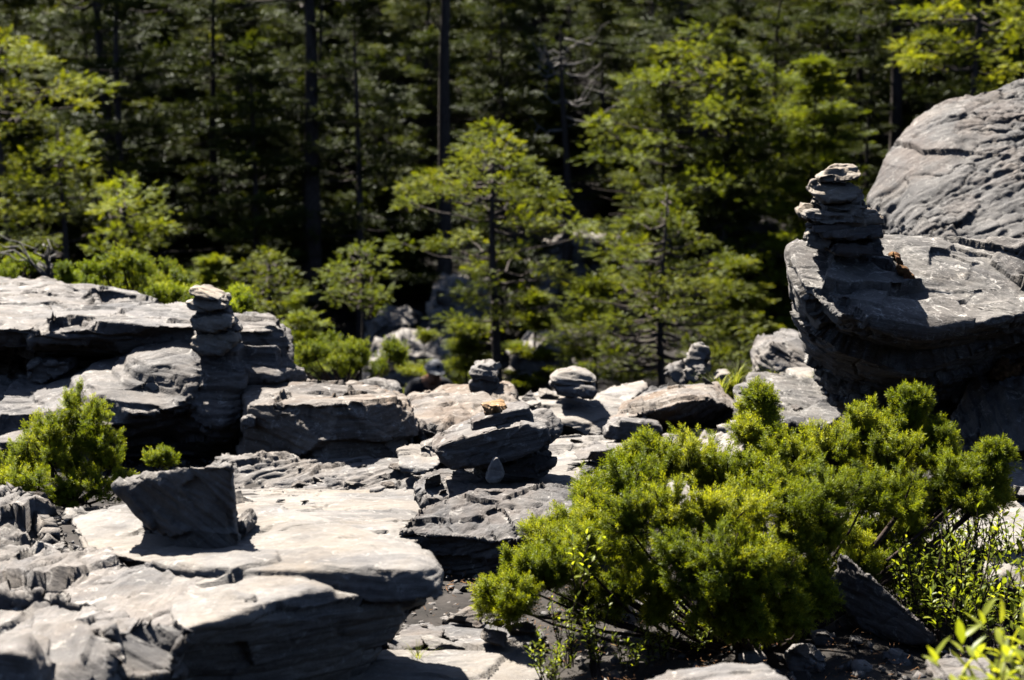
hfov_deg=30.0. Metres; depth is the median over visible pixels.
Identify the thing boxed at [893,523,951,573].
leafy plant
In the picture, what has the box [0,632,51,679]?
corner stone
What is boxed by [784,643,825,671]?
shaded stone
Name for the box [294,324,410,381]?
juniper bush
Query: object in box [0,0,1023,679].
ground
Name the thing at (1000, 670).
leafy plant
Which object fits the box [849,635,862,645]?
shaded stone
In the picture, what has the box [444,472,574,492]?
bed stone
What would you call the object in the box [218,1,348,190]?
fir tree
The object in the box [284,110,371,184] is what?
young fir
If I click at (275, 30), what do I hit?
fir tree
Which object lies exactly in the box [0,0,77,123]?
fir tree
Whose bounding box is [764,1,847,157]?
fir tree
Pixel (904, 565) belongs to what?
leafy plant
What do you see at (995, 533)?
leafy plant
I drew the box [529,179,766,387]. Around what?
fir tree
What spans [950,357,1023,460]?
prop boulder
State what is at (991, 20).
fir tree
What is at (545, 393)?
loose stone
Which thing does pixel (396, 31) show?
fir tree
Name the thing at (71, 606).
stepped boulder
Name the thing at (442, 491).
loose stone
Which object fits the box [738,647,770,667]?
shaded stone
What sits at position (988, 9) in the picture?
fir tree
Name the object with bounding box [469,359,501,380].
cairn stone
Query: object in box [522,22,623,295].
dead tree
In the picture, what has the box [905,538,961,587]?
grass tuft
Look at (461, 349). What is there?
fir tree
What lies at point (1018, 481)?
slab
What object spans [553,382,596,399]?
cairn stone
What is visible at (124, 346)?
slab outcrop
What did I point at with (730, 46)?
fir tree
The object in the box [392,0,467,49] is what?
young fir
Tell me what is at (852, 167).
cairn stone
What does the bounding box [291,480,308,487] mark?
loose stone
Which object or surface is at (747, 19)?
fir tree
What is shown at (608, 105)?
young fir
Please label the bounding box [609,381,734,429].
long boulder
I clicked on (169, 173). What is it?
young fir
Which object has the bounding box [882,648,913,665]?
shaded stone
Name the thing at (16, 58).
fir tree
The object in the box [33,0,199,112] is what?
fir tree
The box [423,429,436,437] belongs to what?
loose stone
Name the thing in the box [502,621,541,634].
loose stone
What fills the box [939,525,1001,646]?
leafy plant
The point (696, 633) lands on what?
leafy plant
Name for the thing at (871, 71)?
young fir
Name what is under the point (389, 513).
slab
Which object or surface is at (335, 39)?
fir tree
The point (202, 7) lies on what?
fir tree
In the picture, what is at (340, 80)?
young fir
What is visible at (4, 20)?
fir tree
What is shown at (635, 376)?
fir tree
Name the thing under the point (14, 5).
fir tree
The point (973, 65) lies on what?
fir tree
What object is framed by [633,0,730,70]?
young fir
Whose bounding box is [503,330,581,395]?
boulder
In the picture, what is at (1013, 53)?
fir tree
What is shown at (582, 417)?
rounded boulder
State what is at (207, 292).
cairn stone
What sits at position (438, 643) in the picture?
loose stone
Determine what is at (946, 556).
leafy plant
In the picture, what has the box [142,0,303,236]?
fir tree
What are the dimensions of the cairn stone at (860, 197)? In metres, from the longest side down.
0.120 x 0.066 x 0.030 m
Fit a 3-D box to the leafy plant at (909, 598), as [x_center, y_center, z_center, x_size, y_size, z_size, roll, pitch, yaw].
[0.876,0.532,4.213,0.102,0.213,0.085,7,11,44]
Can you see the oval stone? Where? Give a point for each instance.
(619, 429)
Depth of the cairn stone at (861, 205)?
5.46 m
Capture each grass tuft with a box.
[396,639,433,658]
[697,370,741,393]
[722,360,760,385]
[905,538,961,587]
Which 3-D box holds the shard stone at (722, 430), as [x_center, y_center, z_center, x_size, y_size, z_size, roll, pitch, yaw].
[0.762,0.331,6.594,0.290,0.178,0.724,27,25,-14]
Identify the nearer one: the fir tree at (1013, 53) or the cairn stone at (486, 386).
the cairn stone at (486, 386)
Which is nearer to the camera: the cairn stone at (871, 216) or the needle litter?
the needle litter
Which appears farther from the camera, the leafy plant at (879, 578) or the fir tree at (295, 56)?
the fir tree at (295, 56)
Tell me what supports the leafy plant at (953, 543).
on the ground at (340, 318)
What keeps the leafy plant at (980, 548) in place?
on the ground at (340, 318)
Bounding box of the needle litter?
[413,559,1023,679]
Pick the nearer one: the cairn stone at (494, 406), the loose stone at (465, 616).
the loose stone at (465, 616)
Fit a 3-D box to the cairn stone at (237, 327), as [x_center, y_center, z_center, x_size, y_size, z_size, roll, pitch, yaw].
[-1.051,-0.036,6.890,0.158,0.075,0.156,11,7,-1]
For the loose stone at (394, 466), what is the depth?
6.23 m
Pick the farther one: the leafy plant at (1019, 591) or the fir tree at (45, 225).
the fir tree at (45, 225)
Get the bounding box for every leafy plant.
[524,626,575,679]
[547,590,585,668]
[580,583,611,677]
[610,625,672,673]
[632,601,689,662]
[671,610,712,656]
[672,598,694,620]
[872,565,907,597]
[885,527,962,615]
[889,538,927,613]
[890,548,928,595]
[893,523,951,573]
[897,557,1002,641]
[901,526,950,633]
[914,522,952,598]
[923,597,1023,679]
[928,506,975,622]
[936,515,981,577]
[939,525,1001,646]
[941,541,1010,618]
[944,488,983,600]
[951,568,1023,654]
[955,567,1010,635]
[964,597,1023,679]
[967,549,1023,617]
[971,512,1001,584]
[973,507,1023,554]
[975,543,1023,575]
[982,527,1023,608]
[1006,544,1023,636]
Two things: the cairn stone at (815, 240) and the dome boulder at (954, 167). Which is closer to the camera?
the cairn stone at (815, 240)
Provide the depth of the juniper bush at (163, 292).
10.29 m
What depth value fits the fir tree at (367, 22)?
25.44 m
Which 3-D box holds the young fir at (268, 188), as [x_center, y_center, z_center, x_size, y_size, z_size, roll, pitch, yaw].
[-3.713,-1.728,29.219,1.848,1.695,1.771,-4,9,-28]
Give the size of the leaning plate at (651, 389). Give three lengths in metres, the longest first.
0.566 x 0.214 x 0.137 m
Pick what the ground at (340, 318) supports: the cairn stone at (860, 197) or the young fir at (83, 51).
the young fir at (83, 51)
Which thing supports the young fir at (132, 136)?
on the ground at (340, 318)
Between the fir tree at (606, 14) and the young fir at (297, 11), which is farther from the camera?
the young fir at (297, 11)
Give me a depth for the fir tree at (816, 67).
24.70 m
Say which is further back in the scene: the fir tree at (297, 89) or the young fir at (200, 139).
the young fir at (200, 139)
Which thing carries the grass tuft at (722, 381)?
on the ground at (340, 318)
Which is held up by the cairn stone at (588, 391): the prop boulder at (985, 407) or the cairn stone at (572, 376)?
the cairn stone at (572, 376)
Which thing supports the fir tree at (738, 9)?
on the ground at (340, 318)
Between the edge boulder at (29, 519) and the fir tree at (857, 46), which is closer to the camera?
the edge boulder at (29, 519)
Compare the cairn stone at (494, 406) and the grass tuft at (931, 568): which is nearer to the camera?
the grass tuft at (931, 568)
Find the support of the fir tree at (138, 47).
on the ground at (340, 318)
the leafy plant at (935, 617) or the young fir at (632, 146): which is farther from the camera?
the young fir at (632, 146)
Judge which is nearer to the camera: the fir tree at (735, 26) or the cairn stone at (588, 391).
the cairn stone at (588, 391)
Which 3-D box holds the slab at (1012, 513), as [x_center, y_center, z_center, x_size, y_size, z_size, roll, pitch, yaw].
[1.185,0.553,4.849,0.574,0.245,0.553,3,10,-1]
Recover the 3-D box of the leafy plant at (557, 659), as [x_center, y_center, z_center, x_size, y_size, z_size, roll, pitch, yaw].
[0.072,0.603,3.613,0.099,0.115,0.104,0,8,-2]
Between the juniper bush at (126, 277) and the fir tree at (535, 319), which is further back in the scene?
the fir tree at (535, 319)
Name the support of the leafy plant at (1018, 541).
on the ground at (340, 318)
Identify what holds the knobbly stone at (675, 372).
on the ground at (340, 318)
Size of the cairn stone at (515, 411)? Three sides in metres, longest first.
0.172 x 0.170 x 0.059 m
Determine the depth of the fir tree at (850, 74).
30.94 m
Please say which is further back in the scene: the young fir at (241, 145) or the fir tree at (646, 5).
the fir tree at (646, 5)
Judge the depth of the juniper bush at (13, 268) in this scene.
11.52 m
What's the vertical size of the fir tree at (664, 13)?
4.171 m
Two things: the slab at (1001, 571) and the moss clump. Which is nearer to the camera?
the slab at (1001, 571)
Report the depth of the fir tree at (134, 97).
30.96 m
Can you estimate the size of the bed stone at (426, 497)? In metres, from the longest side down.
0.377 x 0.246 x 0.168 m
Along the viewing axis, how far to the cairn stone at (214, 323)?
6.78 m
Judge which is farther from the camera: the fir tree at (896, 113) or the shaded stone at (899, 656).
the fir tree at (896, 113)
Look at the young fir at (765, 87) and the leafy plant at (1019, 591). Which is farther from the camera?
the young fir at (765, 87)
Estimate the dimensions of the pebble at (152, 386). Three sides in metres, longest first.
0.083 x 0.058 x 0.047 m
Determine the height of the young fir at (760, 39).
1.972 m
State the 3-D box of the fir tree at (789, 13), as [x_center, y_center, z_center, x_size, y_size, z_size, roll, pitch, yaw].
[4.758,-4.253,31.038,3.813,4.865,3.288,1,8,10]
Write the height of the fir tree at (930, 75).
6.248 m
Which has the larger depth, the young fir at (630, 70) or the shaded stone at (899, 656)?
the young fir at (630, 70)
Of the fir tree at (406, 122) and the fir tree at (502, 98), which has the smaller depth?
the fir tree at (502, 98)
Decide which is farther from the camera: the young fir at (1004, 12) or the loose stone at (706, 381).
the young fir at (1004, 12)
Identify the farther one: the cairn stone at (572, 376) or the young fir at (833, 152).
the young fir at (833, 152)
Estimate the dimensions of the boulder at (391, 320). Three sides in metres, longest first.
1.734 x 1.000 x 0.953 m
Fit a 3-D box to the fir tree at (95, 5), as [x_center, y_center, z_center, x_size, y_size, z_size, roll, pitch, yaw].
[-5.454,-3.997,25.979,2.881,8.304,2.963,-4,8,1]
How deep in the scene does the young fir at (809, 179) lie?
28.72 m
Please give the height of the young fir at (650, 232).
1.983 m
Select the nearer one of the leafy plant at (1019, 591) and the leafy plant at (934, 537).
the leafy plant at (1019, 591)
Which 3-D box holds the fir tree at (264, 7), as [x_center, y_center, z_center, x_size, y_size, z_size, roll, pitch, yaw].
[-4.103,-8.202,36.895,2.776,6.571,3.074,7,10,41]
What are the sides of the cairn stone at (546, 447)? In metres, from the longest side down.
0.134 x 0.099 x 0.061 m
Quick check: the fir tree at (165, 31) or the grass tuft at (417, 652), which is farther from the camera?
the fir tree at (165, 31)
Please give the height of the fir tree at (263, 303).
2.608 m
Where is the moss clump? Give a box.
[888,251,915,283]
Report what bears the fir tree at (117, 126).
on the ground at (340, 318)
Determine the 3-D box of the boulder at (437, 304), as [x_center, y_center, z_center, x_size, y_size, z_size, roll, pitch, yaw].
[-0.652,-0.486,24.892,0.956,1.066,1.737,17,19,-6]
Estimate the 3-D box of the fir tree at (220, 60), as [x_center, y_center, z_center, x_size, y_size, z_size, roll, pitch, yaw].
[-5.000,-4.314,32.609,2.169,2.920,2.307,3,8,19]
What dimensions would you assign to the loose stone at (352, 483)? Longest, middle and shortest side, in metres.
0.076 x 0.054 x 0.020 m
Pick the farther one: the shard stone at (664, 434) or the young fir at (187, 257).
the young fir at (187, 257)
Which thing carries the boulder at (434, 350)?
on the ground at (340, 318)
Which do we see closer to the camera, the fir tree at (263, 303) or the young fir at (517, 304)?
the fir tree at (263, 303)
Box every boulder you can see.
[0,482,79,551]
[0,541,203,679]
[61,489,443,679]
[358,327,455,387]
[359,303,427,348]
[399,482,602,574]
[407,381,518,442]
[425,273,490,342]
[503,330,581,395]
[518,229,625,297]
[518,391,623,435]
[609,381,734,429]
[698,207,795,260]
[750,328,809,373]
[784,234,1023,430]
[866,79,1023,238]
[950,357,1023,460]
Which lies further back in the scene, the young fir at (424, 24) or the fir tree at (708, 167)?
the young fir at (424, 24)
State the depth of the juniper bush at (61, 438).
5.65 m
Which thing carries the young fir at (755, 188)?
on the ground at (340, 318)
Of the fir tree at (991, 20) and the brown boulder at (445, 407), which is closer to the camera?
the brown boulder at (445, 407)
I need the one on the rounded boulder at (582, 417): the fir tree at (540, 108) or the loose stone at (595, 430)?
the loose stone at (595, 430)
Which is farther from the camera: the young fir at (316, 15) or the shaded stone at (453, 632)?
the young fir at (316, 15)
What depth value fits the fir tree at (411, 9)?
31.00 m
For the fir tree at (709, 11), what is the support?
on the ground at (340, 318)
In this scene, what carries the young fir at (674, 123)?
on the ground at (340, 318)
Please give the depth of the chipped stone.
8.21 m
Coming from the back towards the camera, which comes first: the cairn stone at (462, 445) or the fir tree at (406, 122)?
the fir tree at (406, 122)
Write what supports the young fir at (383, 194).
on the ground at (340, 318)
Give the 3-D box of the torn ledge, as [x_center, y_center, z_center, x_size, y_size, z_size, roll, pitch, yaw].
[-0.615,0.528,6.264,0.720,0.510,0.540,10,42,-15]
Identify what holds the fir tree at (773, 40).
on the ground at (340, 318)
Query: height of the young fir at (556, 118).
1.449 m
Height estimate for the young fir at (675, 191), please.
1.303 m
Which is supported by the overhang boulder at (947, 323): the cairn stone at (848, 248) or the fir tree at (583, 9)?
the cairn stone at (848, 248)
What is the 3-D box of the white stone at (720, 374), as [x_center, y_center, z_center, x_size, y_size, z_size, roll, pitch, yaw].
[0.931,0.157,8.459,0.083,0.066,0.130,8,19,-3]
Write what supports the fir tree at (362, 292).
on the ground at (340, 318)
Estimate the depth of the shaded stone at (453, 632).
4.09 m
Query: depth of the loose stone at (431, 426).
6.82 m
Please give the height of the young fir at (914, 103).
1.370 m
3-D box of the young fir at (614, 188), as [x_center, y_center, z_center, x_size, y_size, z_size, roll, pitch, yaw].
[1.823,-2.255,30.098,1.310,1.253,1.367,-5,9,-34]
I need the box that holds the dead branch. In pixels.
[0,234,56,278]
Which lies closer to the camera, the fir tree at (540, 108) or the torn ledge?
the torn ledge
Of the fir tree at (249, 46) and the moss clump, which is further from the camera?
the fir tree at (249, 46)
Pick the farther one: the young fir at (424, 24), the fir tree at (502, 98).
the young fir at (424, 24)
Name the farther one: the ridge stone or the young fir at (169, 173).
the young fir at (169, 173)
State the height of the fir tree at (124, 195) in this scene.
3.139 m
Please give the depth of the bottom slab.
3.70 m
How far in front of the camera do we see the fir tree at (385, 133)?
26.82 m
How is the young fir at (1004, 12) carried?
on the ground at (340, 318)
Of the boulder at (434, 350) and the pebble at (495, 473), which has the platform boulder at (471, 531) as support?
the pebble at (495, 473)
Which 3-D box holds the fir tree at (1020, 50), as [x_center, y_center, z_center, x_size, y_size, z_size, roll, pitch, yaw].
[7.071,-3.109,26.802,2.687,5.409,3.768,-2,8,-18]
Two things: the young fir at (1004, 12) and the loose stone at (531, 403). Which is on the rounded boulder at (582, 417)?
the loose stone at (531, 403)
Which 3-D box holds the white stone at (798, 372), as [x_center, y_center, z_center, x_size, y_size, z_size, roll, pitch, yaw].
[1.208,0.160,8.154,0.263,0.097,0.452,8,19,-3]
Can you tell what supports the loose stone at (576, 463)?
on the ground slab at (563, 449)
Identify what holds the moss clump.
attached to the overhang boulder at (947, 323)
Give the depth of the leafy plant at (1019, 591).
4.06 m
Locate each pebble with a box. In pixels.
[144,383,158,390]
[485,457,504,483]
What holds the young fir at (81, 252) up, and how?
on the ground at (340, 318)
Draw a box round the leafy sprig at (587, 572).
[565,528,605,590]
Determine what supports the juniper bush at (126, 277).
on the ground at (340, 318)
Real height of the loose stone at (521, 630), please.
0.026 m
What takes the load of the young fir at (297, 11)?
on the ground at (340, 318)
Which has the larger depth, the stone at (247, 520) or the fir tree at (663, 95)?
the fir tree at (663, 95)
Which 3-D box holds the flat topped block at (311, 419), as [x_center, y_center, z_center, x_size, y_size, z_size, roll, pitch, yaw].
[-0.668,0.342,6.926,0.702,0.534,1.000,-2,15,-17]
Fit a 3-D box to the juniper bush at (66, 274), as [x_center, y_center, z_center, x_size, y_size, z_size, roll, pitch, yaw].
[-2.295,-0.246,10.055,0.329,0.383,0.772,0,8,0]
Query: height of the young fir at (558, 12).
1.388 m
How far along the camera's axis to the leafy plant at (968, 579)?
4.21 m
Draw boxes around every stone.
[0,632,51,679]
[27,355,79,384]
[102,617,192,679]
[111,462,240,547]
[185,296,229,312]
[189,284,224,300]
[190,313,238,333]
[190,331,241,355]
[195,305,233,316]
[196,321,242,334]
[220,292,231,301]
[237,508,257,536]
[241,414,255,429]
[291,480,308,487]
[344,481,366,486]
[360,377,402,393]
[381,482,394,486]
[382,622,444,649]
[388,463,399,470]
[396,444,439,474]
[413,474,424,503]
[414,468,483,508]
[420,438,432,449]
[421,635,465,650]
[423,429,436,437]
[424,474,440,488]
[427,423,438,431]
[432,408,563,469]
[436,609,546,649]
[439,489,446,494]
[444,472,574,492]
[446,606,483,628]
[468,378,499,392]
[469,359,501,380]
[470,401,532,429]
[473,461,551,481]
[480,399,507,415]
[480,628,506,647]
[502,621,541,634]
[510,449,556,472]
[511,627,537,633]
[522,390,540,404]
[525,400,540,407]
[539,388,559,398]
[539,445,548,451]
[550,366,595,385]
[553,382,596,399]
[561,403,574,409]
[566,462,581,465]
[567,466,575,470]
[570,438,582,442]
[578,465,595,474]
[589,425,600,434]
[602,416,662,441]
[648,663,787,679]
[660,433,677,446]
[664,360,688,384]
[683,342,711,383]
[700,419,746,463]
[701,377,713,384]
[712,369,730,382]
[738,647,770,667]
[779,367,813,378]
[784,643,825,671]
[788,643,809,658]
[791,404,802,409]
[795,202,863,224]
[803,228,832,250]
[805,222,883,240]
[806,178,858,203]
[809,629,835,645]
[810,197,867,210]
[815,168,860,181]
[823,238,883,257]
[827,163,857,171]
[834,554,935,644]
[841,207,883,226]
[847,189,863,204]
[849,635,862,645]
[851,659,872,671]
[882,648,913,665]
[924,647,994,679]
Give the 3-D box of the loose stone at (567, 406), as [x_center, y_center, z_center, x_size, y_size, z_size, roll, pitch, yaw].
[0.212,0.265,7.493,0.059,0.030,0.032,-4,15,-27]
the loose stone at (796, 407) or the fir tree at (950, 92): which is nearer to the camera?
the loose stone at (796, 407)
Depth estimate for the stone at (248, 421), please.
6.54 m
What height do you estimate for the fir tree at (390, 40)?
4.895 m
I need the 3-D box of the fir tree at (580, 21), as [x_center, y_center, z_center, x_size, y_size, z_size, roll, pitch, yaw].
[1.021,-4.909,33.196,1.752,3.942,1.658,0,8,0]
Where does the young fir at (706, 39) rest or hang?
on the ground at (340, 318)
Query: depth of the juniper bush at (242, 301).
9.11 m
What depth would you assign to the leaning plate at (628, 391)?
8.16 m
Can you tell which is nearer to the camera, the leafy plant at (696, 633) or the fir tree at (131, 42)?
the leafy plant at (696, 633)
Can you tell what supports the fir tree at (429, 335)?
on the ground at (340, 318)
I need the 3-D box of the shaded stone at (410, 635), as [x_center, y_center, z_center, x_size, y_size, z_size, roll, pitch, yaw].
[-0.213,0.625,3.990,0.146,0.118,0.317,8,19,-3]
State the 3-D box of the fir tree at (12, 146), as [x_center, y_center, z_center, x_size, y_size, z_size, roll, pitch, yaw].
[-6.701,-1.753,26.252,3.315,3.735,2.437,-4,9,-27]
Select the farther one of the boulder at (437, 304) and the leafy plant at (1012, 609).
the boulder at (437, 304)
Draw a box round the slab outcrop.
[0,276,307,469]
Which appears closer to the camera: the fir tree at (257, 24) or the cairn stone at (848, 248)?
the cairn stone at (848, 248)
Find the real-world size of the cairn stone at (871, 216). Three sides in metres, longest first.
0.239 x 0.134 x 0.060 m
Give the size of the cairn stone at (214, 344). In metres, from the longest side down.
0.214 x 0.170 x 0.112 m
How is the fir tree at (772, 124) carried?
on the ground at (340, 318)
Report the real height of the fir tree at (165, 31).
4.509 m
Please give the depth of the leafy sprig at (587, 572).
3.69 m
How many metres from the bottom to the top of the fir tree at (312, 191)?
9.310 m
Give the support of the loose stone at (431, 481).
on the ground at (340, 318)
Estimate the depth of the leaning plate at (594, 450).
6.34 m
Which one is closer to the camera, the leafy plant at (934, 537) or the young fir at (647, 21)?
the leafy plant at (934, 537)
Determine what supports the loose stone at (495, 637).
on the ground at (340, 318)
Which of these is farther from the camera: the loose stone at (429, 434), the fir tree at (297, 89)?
the fir tree at (297, 89)
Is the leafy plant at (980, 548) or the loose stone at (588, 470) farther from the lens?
the loose stone at (588, 470)
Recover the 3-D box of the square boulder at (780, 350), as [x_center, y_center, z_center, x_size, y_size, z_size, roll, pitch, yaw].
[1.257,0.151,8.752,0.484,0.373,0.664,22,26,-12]
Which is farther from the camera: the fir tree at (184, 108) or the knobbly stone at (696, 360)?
the fir tree at (184, 108)
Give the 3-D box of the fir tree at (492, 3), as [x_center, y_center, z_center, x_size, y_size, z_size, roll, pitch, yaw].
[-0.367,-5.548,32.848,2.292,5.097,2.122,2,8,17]
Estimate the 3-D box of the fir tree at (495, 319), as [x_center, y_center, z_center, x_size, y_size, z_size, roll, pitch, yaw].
[-0.214,-0.323,20.257,2.616,4.148,3.300,0,8,0]
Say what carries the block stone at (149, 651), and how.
on the stepped boulder at (71, 606)
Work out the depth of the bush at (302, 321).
17.07 m
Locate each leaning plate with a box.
[574,440,624,462]
[597,380,647,400]
[635,383,669,397]
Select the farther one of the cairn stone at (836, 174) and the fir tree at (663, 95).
the fir tree at (663, 95)
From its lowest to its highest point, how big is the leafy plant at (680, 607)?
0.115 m
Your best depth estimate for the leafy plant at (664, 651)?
3.95 m
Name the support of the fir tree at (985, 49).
on the ground at (340, 318)
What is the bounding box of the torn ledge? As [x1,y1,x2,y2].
[210,450,420,492]
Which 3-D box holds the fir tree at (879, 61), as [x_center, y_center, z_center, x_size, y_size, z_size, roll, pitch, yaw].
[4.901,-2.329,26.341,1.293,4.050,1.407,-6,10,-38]
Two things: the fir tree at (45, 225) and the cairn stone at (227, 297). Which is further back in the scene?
the fir tree at (45, 225)
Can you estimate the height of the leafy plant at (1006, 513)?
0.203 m
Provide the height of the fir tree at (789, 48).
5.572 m
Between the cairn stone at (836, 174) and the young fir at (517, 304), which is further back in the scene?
the young fir at (517, 304)
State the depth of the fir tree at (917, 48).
33.90 m
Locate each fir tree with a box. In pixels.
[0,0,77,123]
[0,0,78,264]
[0,0,82,177]
[0,0,111,225]
[0,14,50,182]
[0,23,122,270]
[0,76,111,277]
[0,120,113,265]
[2,0,174,268]
[13,0,242,286]
[14,0,202,180]
[16,0,172,271]
[22,0,200,236]
[25,6,76,53]
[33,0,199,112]
[65,0,192,56]
[79,167,185,257]
[105,0,321,253]
[107,0,227,113]
[134,0,148,115]
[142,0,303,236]
[146,0,252,58]
[162,0,265,95]
[169,27,367,340]
[174,5,262,143]
[200,0,375,339]
[201,245,310,320]
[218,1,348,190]
[231,74,369,327]
[243,0,349,98]
[243,4,295,31]
[253,5,327,15]
[257,0,412,215]
[259,0,451,338]
[271,49,401,299]
[313,238,400,380]
[317,0,458,147]
[320,48,452,311]
[327,2,392,62]
[335,0,421,91]
[342,0,556,186]
[368,0,456,127]
[372,116,604,381]
[388,23,478,229]
[393,326,468,392]
[402,0,605,182]
[412,1,472,37]
[421,314,504,384]
[426,0,598,293]
[436,0,565,47]
[439,0,554,135]
[464,2,582,119]
[501,285,565,395]
[524,0,609,150]
[528,270,657,392]
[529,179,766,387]
[530,0,662,76]
[535,0,676,193]
[565,17,824,303]
[570,40,764,312]
[576,0,699,112]
[590,0,753,254]
[598,0,701,120]
[625,26,793,327]
[656,0,733,28]
[675,0,787,114]
[677,254,785,399]
[684,15,771,193]
[685,0,783,105]
[693,0,878,191]
[717,52,878,332]
[719,0,836,54]
[729,110,819,304]
[738,0,819,265]
[741,0,848,68]
[741,0,919,221]
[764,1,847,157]
[785,2,927,206]
[798,0,975,150]
[830,0,912,53]
[832,0,952,164]
[835,27,905,199]
[843,0,989,181]
[851,6,981,172]
[865,0,925,134]
[873,0,935,119]
[882,0,1023,95]
[905,0,1023,106]
[915,0,1018,105]
[928,1,1011,94]
[929,0,1015,54]
[963,0,1023,90]
[968,16,1023,89]
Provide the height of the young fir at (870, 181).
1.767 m
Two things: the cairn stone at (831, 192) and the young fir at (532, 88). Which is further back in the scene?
the young fir at (532, 88)
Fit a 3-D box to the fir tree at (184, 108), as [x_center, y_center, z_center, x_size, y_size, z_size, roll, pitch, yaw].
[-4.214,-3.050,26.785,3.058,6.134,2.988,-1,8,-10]
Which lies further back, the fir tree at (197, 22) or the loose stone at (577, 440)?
the fir tree at (197, 22)
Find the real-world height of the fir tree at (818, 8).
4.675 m
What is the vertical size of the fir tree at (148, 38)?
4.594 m
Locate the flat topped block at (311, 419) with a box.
[235,379,419,458]
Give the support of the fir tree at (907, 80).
on the ground at (340, 318)
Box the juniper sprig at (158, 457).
[140,442,181,471]
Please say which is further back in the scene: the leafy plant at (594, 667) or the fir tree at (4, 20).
the fir tree at (4, 20)
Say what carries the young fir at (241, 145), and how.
on the ground at (340, 318)
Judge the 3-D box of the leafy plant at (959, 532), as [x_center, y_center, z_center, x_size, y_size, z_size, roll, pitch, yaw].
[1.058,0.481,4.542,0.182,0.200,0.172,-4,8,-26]
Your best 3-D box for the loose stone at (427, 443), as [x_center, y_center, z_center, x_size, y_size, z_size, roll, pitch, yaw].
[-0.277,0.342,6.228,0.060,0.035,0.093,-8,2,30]
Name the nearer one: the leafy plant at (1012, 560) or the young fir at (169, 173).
the leafy plant at (1012, 560)
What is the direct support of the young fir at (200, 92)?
on the ground at (340, 318)
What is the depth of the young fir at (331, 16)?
37.55 m
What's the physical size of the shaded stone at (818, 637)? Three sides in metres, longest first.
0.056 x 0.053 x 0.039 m
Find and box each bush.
[0,251,45,278]
[0,376,140,507]
[52,257,102,284]
[79,241,193,295]
[143,280,200,303]
[189,253,253,307]
[224,282,257,313]
[274,286,332,379]
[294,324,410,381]
[465,375,1023,655]
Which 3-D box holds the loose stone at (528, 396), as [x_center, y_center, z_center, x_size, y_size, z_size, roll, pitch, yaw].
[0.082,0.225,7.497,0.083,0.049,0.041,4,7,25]
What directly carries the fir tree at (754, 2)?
on the ground at (340, 318)
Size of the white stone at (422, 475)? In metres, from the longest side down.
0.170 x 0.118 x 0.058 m
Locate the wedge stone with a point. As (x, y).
(194, 507)
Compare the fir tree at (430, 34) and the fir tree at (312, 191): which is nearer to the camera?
the fir tree at (312, 191)
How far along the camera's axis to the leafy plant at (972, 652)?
2.72 m
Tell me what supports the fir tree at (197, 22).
on the ground at (340, 318)
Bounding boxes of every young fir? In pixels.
[11,150,142,261]
[23,56,72,123]
[66,32,134,98]
[85,126,186,239]
[139,122,206,195]
[147,0,209,41]
[154,188,283,291]
[159,83,269,199]
[183,108,270,202]
[189,129,274,191]
[205,36,281,100]
[232,175,300,274]
[249,192,352,296]
[251,1,344,57]
[254,44,364,151]
[256,2,341,91]
[260,26,299,51]
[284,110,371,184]
[290,181,405,293]
[315,1,370,57]
[321,185,435,322]
[326,133,404,218]
[371,210,473,305]
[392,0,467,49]
[409,44,486,120]
[450,29,566,132]
[459,238,561,360]
[476,31,596,145]
[514,98,589,170]
[533,0,591,26]
[570,95,634,159]
[575,145,655,223]
[578,190,715,300]
[588,109,701,221]
[592,159,657,229]
[608,0,702,57]
[613,59,658,112]
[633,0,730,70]
[641,179,697,235]
[649,106,719,174]
[674,27,763,136]
[674,180,791,292]
[691,44,790,141]
[697,130,787,201]
[742,35,785,111]
[768,177,810,235]
[783,140,854,218]
[847,22,917,111]
[852,159,881,200]
[888,72,942,131]
[992,2,1019,26]
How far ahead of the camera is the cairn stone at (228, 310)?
6.83 m
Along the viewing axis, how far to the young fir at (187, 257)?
26.97 m
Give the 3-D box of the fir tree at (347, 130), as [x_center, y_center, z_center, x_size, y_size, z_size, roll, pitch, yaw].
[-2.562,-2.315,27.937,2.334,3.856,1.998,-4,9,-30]
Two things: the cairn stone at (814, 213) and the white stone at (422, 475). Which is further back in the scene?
the cairn stone at (814, 213)
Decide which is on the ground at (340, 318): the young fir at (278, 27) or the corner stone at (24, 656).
the young fir at (278, 27)
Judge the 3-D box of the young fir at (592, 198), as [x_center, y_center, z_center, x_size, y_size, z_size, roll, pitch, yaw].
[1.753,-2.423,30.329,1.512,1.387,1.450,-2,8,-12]
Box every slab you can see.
[239,488,419,544]
[348,637,547,679]
[548,428,720,504]
[733,371,842,448]
[861,501,1023,576]
[957,458,1023,502]
[980,552,1023,601]
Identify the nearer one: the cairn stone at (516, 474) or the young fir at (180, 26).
the cairn stone at (516, 474)
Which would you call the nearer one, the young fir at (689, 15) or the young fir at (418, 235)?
the young fir at (418, 235)
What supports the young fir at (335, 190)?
on the ground at (340, 318)
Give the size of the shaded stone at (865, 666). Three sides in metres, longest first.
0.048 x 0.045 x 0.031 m
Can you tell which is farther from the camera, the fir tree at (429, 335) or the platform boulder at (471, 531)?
the fir tree at (429, 335)
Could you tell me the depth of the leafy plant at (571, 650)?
3.75 m
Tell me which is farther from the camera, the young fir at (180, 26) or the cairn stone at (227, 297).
the young fir at (180, 26)
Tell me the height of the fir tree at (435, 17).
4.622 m
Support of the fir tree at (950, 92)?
on the ground at (340, 318)

